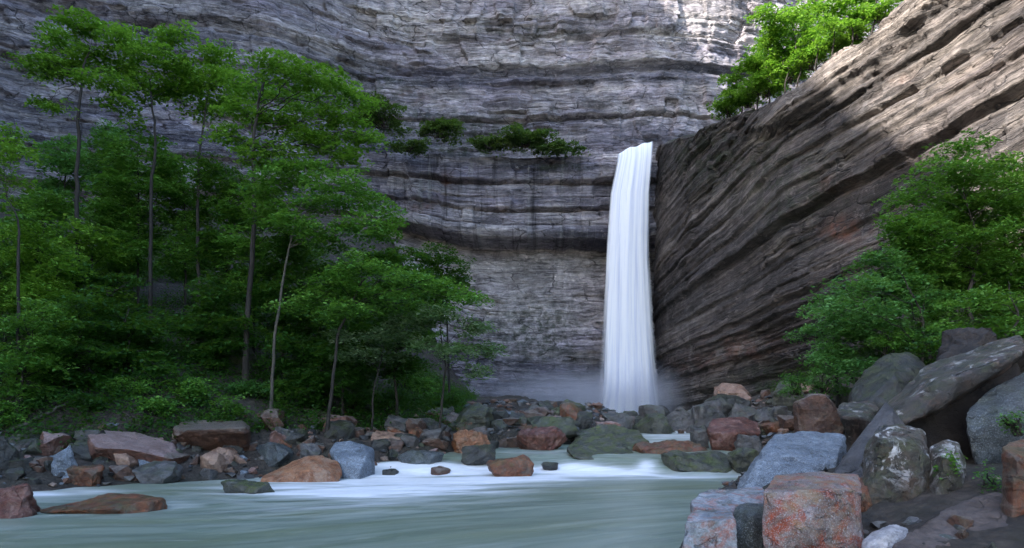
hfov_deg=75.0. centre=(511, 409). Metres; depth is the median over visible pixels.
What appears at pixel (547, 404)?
stone
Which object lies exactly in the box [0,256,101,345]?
tree
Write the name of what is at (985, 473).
plant
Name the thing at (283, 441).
stone
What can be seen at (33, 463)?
stone
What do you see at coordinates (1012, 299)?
tree
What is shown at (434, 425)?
boulder
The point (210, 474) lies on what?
stone
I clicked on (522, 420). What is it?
stone
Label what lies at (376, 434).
boulder
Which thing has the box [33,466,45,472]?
stone
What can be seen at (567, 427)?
boulder
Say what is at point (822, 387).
shrub
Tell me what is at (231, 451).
stone
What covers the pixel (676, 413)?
boulder
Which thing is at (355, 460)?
boulder
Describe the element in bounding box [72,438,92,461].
stone
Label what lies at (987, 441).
boulder
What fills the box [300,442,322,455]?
stone
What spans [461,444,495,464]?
boulder
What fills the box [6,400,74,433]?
fallen branch
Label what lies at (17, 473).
stone
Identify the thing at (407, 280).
tree
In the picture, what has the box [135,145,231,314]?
tree
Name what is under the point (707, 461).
boulder
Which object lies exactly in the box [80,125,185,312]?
tree
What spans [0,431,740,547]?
river
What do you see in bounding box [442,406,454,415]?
stone
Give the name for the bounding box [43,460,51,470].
stone
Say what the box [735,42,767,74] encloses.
shrub
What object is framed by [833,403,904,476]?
boulder
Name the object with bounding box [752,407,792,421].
boulder
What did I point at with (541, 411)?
boulder
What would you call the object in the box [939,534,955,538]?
boulder
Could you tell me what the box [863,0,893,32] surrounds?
shrub
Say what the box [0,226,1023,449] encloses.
undergrowth
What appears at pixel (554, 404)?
stone
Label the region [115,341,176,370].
shrub
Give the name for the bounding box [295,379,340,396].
shrub
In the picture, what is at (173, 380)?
shrub
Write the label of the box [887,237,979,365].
tree
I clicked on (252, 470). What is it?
stone
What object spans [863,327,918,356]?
shrub
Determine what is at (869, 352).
tree
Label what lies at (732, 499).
boulder
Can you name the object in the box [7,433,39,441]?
stone
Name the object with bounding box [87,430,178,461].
boulder
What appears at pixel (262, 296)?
tree
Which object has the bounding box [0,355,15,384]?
shrub
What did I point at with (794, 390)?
shrub
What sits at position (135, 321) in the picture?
tree
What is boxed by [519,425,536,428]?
stone
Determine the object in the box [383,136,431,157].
shrub
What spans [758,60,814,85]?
shrub
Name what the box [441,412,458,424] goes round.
stone
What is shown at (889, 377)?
boulder
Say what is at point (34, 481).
stone
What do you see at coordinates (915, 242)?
tree
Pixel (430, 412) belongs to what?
stone
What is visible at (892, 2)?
tree
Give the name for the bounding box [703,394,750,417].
boulder
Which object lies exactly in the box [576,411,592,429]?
stone
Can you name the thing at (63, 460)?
boulder
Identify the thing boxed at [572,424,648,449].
boulder
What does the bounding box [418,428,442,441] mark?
stone
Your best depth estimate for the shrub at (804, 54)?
50.66 m
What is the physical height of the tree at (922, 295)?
6.122 m
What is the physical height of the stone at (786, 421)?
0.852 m
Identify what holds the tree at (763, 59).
on the cliff at (764, 217)
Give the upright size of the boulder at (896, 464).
1.891 m
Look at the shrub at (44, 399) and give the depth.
25.70 m
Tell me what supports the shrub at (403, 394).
on the ground
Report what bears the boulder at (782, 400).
on the ground
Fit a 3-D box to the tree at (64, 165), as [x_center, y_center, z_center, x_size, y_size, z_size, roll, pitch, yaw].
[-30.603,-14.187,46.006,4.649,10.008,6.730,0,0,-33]
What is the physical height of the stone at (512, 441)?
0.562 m
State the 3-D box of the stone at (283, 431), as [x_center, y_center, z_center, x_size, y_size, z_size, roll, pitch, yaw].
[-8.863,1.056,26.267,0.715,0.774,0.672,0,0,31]
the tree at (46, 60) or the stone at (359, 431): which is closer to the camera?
the stone at (359, 431)
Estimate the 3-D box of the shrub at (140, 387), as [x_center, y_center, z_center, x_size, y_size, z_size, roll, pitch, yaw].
[-15.638,-0.843,27.196,3.028,1.330,1.631,0,0,0]
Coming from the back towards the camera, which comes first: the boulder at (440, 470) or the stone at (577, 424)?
the stone at (577, 424)
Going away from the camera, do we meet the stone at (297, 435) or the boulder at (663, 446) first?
the stone at (297, 435)
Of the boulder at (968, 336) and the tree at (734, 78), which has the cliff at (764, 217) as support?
the tree at (734, 78)
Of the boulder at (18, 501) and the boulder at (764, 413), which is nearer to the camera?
the boulder at (18, 501)
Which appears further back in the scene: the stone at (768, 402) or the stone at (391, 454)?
the stone at (768, 402)
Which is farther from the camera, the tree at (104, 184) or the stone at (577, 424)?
the tree at (104, 184)
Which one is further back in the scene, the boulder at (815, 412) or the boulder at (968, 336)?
the boulder at (815, 412)
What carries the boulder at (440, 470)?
in the river
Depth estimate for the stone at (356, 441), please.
26.21 m
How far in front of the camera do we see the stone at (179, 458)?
23.30 m
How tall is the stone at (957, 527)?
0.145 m
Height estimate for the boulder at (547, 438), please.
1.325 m
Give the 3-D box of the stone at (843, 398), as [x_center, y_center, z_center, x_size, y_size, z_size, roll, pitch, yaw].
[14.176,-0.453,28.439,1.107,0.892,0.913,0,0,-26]
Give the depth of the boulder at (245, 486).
18.95 m
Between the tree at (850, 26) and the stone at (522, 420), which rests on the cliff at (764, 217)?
the tree at (850, 26)
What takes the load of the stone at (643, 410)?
on the ground
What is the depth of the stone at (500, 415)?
34.31 m
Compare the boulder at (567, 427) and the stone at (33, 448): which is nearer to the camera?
the stone at (33, 448)
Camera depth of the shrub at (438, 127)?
65.76 m
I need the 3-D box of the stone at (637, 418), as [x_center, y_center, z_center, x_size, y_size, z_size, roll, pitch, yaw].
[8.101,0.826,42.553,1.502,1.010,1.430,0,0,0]
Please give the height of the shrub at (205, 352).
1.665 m
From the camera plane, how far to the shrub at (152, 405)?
25.82 m
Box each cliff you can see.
[0,0,902,405]
[652,0,1023,412]
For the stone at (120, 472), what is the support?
on the ground
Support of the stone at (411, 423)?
on the ground
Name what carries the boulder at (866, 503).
on the ground
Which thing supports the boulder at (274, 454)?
on the ground
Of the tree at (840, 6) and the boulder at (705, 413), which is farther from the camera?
the tree at (840, 6)
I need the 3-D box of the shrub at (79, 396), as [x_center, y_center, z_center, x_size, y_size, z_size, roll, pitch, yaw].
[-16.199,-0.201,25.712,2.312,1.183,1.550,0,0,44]
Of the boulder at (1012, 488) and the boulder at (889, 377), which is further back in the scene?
the boulder at (889, 377)
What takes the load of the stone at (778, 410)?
on the ground
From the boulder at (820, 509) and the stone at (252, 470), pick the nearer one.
the boulder at (820, 509)
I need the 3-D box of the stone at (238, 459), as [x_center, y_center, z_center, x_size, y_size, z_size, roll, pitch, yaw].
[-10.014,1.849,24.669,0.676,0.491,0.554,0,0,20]
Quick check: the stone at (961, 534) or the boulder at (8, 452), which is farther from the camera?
the boulder at (8, 452)
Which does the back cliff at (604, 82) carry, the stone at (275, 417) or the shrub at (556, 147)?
the shrub at (556, 147)
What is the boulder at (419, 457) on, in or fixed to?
on the ground
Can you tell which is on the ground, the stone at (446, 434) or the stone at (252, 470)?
the stone at (446, 434)
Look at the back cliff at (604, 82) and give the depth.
70.64 m
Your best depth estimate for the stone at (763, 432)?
30.32 m
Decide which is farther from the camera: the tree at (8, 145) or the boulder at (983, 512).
the tree at (8, 145)
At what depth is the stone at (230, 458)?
24.28 m
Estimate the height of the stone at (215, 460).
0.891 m
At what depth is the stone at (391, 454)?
25.93 m
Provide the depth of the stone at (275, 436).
25.75 m
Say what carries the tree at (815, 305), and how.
on the ground
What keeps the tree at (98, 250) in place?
on the ground
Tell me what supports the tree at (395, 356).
on the ground
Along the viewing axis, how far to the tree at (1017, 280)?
27.46 m
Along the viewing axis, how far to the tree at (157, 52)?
33.83 m
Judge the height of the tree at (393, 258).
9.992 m
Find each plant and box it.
[933,448,967,478]
[972,459,1001,492]
[991,407,1023,436]
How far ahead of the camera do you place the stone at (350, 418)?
28.49 m
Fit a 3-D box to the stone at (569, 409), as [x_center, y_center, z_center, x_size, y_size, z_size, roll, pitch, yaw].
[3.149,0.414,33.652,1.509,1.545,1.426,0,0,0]
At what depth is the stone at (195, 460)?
23.52 m
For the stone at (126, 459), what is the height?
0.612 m
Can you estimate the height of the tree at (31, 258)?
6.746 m
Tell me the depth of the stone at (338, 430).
26.84 m
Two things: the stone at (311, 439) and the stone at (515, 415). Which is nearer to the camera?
the stone at (311, 439)
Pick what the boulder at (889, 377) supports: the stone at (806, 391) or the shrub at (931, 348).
the shrub at (931, 348)
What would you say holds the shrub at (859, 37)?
on the cliff at (764, 217)
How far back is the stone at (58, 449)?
23.08 m
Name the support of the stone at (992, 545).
on the ground
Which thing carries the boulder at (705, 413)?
on the ground
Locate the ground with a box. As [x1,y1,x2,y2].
[0,205,1023,547]
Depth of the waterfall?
63.39 m
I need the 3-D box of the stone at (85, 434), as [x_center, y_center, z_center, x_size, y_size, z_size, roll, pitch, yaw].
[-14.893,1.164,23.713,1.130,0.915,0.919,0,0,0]
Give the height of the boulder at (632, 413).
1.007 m
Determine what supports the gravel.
on the ground
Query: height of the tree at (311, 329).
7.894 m
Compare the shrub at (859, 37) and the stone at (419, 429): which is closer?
the stone at (419, 429)
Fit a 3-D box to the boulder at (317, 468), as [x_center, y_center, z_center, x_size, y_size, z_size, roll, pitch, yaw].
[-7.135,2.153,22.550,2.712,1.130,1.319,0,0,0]
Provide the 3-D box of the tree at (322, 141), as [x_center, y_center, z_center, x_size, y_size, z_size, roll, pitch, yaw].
[-10.325,-8.251,31.105,8.967,15.354,6.519,0,0,0]
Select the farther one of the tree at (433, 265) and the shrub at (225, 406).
the tree at (433, 265)
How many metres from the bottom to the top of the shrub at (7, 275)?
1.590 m
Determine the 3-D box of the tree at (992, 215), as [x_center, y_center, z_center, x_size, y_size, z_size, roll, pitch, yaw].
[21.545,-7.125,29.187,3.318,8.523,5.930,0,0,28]
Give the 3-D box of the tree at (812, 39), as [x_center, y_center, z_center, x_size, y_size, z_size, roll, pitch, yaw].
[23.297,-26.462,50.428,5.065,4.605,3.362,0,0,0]
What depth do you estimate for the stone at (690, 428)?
38.27 m
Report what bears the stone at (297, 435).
on the ground
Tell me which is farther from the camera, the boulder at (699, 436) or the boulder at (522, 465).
the boulder at (699, 436)
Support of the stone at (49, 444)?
on the ground
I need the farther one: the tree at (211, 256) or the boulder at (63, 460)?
the tree at (211, 256)
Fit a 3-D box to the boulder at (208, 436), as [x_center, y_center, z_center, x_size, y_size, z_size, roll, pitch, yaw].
[-11.561,1.242,25.435,3.749,1.662,2.170,0,0,0]
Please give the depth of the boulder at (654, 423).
37.73 m
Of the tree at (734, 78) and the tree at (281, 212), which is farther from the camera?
the tree at (734, 78)
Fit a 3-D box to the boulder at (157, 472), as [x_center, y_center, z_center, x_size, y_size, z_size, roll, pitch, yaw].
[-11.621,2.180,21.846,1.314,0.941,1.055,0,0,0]
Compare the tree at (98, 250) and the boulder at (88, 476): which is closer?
the boulder at (88, 476)
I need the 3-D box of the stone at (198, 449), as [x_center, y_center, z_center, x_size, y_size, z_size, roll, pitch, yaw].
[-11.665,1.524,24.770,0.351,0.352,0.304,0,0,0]
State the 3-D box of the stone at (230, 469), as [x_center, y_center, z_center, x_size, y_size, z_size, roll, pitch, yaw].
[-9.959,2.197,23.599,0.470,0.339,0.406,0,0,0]
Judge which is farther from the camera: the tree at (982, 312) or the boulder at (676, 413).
the boulder at (676, 413)
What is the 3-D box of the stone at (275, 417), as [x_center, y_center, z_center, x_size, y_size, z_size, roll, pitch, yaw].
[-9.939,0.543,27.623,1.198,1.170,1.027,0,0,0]
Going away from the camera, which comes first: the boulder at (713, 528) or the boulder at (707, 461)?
the boulder at (713, 528)
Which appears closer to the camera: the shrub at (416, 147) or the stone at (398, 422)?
the stone at (398, 422)
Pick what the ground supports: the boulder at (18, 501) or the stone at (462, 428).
the stone at (462, 428)
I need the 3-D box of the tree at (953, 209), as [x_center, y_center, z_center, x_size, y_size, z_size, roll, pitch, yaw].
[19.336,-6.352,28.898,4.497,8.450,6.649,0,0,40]
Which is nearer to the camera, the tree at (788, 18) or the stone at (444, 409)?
the stone at (444, 409)
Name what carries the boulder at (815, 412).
on the ground
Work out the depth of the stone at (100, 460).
22.41 m
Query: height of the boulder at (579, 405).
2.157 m
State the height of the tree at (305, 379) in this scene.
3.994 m
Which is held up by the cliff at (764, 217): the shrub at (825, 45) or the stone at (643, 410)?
the shrub at (825, 45)
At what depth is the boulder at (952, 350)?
16.68 m
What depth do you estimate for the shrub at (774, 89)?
54.94 m
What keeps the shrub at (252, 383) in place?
on the ground
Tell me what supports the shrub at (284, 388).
on the ground
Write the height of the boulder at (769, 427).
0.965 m
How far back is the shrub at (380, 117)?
65.12 m
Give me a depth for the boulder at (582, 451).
27.43 m
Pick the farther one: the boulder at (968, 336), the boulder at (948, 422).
the boulder at (968, 336)
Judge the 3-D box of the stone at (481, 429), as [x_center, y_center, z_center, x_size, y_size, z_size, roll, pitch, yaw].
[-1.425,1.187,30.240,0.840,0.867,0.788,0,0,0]
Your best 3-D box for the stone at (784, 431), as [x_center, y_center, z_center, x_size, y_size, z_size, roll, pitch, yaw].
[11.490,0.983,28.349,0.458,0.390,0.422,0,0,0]
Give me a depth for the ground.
25.86 m
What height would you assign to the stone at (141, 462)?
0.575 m
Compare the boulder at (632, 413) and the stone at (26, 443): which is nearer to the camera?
the stone at (26, 443)
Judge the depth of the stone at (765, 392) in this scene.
44.49 m
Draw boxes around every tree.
[0,121,56,400]
[0,188,87,263]
[0,210,46,341]
[0,218,94,335]
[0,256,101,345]
[0,297,89,410]
[1,4,152,303]
[20,284,135,390]
[25,133,96,228]
[35,213,136,338]
[65,188,161,282]
[66,117,142,274]
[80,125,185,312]
[80,301,178,383]
[83,155,145,267]
[88,19,214,341]
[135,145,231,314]
[152,38,265,340]
[161,272,271,371]
[170,150,279,328]
[197,46,389,385]
[201,178,295,353]
[216,227,327,378]
[228,153,408,408]
[253,331,349,408]
[261,247,495,432]
[267,258,376,404]
[297,313,387,415]
[316,281,406,411]
[319,327,416,431]
[348,245,437,387]
[356,303,510,439]
[357,288,447,415]
[412,241,476,399]
[705,90,761,117]
[714,56,763,112]
[733,73,791,108]
[740,44,803,103]
[743,0,836,86]
[759,47,820,92]
[788,25,838,70]
[795,288,888,407]
[802,243,973,362]
[805,0,879,55]
[823,0,896,44]
[836,255,939,360]
[854,0,903,33]
[871,127,1023,326]
[873,205,973,358]
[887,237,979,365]
[915,162,1021,322]
[926,281,1023,345]
[930,261,1023,333]
[966,151,1023,315]
[987,190,1023,328]
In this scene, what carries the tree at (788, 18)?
on the cliff at (764, 217)
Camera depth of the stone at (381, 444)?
26.30 m
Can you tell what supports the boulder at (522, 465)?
in the river
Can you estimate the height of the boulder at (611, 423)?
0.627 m
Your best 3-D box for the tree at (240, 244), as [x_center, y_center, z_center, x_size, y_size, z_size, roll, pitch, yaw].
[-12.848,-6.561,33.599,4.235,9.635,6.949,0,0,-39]
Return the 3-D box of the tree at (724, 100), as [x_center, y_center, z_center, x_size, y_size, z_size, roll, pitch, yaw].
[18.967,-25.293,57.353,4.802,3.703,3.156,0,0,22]
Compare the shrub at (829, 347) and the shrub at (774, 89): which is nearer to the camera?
the shrub at (829, 347)
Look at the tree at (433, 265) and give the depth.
40.77 m
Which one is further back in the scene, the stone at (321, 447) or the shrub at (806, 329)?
the shrub at (806, 329)
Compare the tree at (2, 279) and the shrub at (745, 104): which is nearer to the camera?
the tree at (2, 279)
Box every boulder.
[0,436,20,473]
[0,483,40,518]
[39,493,167,513]
[51,445,77,475]
[66,464,104,486]
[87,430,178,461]
[132,461,182,483]
[172,420,250,450]
[205,349,258,371]
[221,479,274,493]
[257,442,293,466]
[260,455,341,481]
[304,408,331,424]
[330,441,374,478]
[371,430,401,440]
[382,468,398,474]
[397,450,443,463]
[422,418,446,430]
[431,466,450,474]
[448,402,493,431]
[451,429,489,452]
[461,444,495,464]
[486,454,533,476]
[516,426,567,449]
[521,407,551,417]
[527,416,579,437]
[541,462,557,470]
[552,399,585,415]
[567,443,632,459]
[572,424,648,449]
[596,421,620,425]
[623,411,637,416]
[632,413,672,433]
[632,439,708,453]
[661,450,731,472]
[666,407,691,430]
[682,509,736,547]
[690,487,763,516]
[691,400,724,426]
[691,428,708,447]
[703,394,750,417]
[707,417,760,450]
[714,383,751,396]
[727,447,758,472]
[728,403,757,420]
[733,503,763,547]
[734,434,762,452]
[737,392,751,400]
[737,431,846,488]
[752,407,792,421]
[758,421,779,434]
[762,471,863,547]
[772,380,805,410]
[793,393,844,433]
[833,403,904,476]
[837,401,878,445]
[848,352,925,409]
[860,476,872,511]
[861,424,930,503]
[861,524,907,547]
[888,335,1023,425]
[892,492,1007,547]
[907,363,1019,460]
[928,440,966,494]
[935,345,979,361]
[937,327,996,356]
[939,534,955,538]
[966,372,1023,463]
[1000,439,1023,517]
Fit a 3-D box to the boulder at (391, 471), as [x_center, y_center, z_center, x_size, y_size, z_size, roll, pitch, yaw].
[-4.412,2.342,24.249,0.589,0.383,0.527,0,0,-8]
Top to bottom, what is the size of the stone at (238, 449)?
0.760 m
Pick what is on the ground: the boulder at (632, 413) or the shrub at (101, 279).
the shrub at (101, 279)
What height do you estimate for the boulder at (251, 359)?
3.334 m
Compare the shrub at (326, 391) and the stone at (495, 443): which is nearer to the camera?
the stone at (495, 443)
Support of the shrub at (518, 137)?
on the back cliff at (604, 82)
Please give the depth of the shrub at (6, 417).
24.34 m
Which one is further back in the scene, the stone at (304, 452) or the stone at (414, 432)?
the stone at (414, 432)
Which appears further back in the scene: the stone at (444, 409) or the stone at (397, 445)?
the stone at (444, 409)
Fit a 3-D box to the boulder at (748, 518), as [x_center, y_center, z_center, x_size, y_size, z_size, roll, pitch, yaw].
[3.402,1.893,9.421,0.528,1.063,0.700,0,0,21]
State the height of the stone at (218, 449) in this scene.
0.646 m
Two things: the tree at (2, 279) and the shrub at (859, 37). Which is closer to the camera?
the tree at (2, 279)
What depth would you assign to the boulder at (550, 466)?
24.95 m
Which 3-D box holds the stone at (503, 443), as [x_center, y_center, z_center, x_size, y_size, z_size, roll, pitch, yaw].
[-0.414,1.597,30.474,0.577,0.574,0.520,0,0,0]
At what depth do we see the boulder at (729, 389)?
46.03 m
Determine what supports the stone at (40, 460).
on the ground
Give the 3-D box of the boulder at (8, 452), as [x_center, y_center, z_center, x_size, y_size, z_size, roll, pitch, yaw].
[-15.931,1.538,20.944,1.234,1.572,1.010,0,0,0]
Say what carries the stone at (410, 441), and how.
on the ground
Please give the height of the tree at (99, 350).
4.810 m
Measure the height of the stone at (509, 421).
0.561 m
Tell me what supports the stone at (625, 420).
on the ground
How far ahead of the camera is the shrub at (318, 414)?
30.29 m
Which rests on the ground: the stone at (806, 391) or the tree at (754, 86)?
the stone at (806, 391)
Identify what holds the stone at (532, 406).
on the ground
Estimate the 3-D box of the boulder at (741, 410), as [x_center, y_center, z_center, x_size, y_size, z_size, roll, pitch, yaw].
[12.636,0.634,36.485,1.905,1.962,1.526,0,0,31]
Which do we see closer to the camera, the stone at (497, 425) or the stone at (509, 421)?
the stone at (497, 425)
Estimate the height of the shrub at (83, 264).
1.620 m
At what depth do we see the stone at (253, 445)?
25.35 m
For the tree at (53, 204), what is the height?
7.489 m
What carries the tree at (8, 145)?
on the ground
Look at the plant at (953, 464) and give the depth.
9.86 m
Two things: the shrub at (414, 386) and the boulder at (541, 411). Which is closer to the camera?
the boulder at (541, 411)
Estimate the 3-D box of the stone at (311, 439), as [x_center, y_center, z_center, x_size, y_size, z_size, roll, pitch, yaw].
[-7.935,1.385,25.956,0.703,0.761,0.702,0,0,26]
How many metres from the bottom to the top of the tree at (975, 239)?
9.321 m
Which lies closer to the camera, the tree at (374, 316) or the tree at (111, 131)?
the tree at (374, 316)
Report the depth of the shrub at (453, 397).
37.88 m
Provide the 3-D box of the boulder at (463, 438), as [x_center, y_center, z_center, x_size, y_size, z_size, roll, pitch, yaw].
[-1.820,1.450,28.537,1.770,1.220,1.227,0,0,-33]
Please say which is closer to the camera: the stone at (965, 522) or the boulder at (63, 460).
the stone at (965, 522)
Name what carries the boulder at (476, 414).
on the ground
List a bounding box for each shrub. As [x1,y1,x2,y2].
[0,259,29,282]
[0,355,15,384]
[0,399,34,425]
[15,386,75,409]
[59,257,97,287]
[64,390,114,419]
[76,269,150,296]
[93,372,160,397]
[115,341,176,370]
[127,393,187,417]
[132,362,200,392]
[166,376,219,404]
[180,340,231,368]
[194,391,257,420]
[224,379,276,398]
[264,378,306,404]
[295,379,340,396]
[353,91,412,138]
[366,384,420,415]
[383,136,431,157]
[383,369,439,393]
[415,115,465,145]
[423,391,467,408]
[465,131,511,157]
[493,117,563,152]
[528,136,590,158]
[708,100,746,119]
[727,89,767,109]
[731,75,789,101]
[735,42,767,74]
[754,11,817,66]
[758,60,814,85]
[776,371,817,398]
[781,321,835,344]
[783,45,831,75]
[796,353,877,385]
[801,363,851,398]
[806,339,849,364]
[810,34,857,54]
[830,17,870,46]
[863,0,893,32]
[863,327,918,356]
[905,337,941,358]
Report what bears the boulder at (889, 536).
on the ground
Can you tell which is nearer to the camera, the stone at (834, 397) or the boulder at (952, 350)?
the boulder at (952, 350)
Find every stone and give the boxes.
[6,467,26,479]
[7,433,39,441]
[8,457,33,471]
[13,438,38,450]
[21,440,41,453]
[28,478,41,485]
[29,458,40,467]
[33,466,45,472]
[36,456,52,466]
[38,431,73,455]
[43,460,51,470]
[55,446,63,453]
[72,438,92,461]
[73,429,104,440]
[92,456,109,463]
[109,465,137,480]
[113,453,138,467]
[138,459,149,465]
[163,452,189,463]
[176,442,185,449]
[190,454,199,464]
[192,446,202,452]
[200,451,228,471]
[200,468,217,479]
[212,447,237,455]
[214,447,226,455]
[222,442,250,453]
[223,467,237,473]
[224,455,234,463]
[233,453,246,463]
[247,467,257,473]
[248,441,257,450]
[260,408,284,431]
[269,431,285,442]
[275,427,293,436]
[277,439,291,447]
[285,428,308,444]
[296,435,316,449]
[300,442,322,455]
[300,449,310,457]
[317,443,325,452]
[323,415,357,431]
[324,420,354,440]
[345,438,362,443]
[355,427,364,437]
[371,438,390,450]
[384,414,407,432]
[386,449,399,459]
[387,426,406,433]
[388,438,403,451]
[394,433,407,436]
[400,435,418,447]
[405,418,426,431]
[408,429,418,436]
[415,427,423,437]
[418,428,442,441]
[422,438,448,449]
[425,408,439,419]
[435,407,447,412]
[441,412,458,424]
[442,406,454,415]
[442,431,451,438]
[456,422,471,430]
[472,426,489,436]
[490,420,508,432]
[490,441,498,448]
[492,411,508,419]
[498,438,508,447]
[502,417,518,425]
[506,437,517,447]
[510,411,524,425]
[518,417,526,425]
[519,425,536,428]
[528,404,538,409]
[537,400,553,409]
[550,401,557,407]
[560,402,581,419]
[574,420,580,428]
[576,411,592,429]
[599,412,632,428]
[634,416,642,424]
[638,404,669,416]
[669,409,694,430]
[685,424,698,432]
[758,420,769,435]
[759,428,766,438]
[760,389,770,398]
[765,399,771,405]
[771,406,787,417]
[777,415,793,430]
[778,428,788,433]
[801,382,813,393]
[828,385,849,403]
[835,388,850,405]
[902,516,921,524]
[946,515,973,529]
[953,524,965,529]
[954,530,968,538]
[986,542,996,547]
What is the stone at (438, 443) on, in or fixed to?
on the ground
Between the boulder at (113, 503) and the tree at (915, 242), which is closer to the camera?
the boulder at (113, 503)
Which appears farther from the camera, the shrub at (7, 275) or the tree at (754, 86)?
the tree at (754, 86)
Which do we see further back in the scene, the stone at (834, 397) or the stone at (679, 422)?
the stone at (679, 422)
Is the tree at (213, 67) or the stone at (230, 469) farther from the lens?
the tree at (213, 67)
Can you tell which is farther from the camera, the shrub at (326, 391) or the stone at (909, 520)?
the shrub at (326, 391)
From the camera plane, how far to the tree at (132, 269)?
38.25 m
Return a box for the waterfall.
[603,142,656,412]
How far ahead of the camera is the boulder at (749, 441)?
26.51 m
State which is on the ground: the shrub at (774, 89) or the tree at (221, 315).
the tree at (221, 315)
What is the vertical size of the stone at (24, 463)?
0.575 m
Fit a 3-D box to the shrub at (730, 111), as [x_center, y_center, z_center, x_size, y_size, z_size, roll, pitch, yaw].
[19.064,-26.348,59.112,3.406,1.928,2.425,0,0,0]
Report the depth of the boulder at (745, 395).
43.50 m
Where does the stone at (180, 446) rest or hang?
on the ground
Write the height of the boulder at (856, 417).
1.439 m
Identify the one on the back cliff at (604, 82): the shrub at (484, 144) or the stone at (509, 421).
the shrub at (484, 144)
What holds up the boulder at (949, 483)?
on the ground
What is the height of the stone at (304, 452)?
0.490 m
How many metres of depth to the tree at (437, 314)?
27.19 m
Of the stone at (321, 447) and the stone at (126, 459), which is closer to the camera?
the stone at (126, 459)
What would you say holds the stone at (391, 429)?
on the ground
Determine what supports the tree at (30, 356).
on the ground
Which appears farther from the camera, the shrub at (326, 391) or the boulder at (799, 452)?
the shrub at (326, 391)
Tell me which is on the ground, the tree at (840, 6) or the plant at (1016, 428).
the plant at (1016, 428)
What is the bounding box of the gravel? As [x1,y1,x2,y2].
[0,395,1000,528]
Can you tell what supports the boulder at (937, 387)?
on the ground
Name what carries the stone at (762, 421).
on the ground
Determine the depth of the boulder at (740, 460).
24.51 m
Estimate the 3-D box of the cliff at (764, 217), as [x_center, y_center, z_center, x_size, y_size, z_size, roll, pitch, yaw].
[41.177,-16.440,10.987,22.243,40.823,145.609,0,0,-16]
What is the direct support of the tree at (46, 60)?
on the ground
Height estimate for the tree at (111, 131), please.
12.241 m
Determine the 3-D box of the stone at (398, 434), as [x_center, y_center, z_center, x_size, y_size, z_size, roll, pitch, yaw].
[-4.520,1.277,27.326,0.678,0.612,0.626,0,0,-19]
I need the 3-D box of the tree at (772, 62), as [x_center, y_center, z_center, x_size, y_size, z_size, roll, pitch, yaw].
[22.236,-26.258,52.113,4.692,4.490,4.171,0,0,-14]
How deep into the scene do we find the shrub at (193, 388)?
27.14 m
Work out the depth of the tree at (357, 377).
30.11 m
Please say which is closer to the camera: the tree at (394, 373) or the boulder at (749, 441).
the boulder at (749, 441)
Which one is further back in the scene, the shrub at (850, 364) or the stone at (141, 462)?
the shrub at (850, 364)
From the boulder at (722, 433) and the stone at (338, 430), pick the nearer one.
the stone at (338, 430)

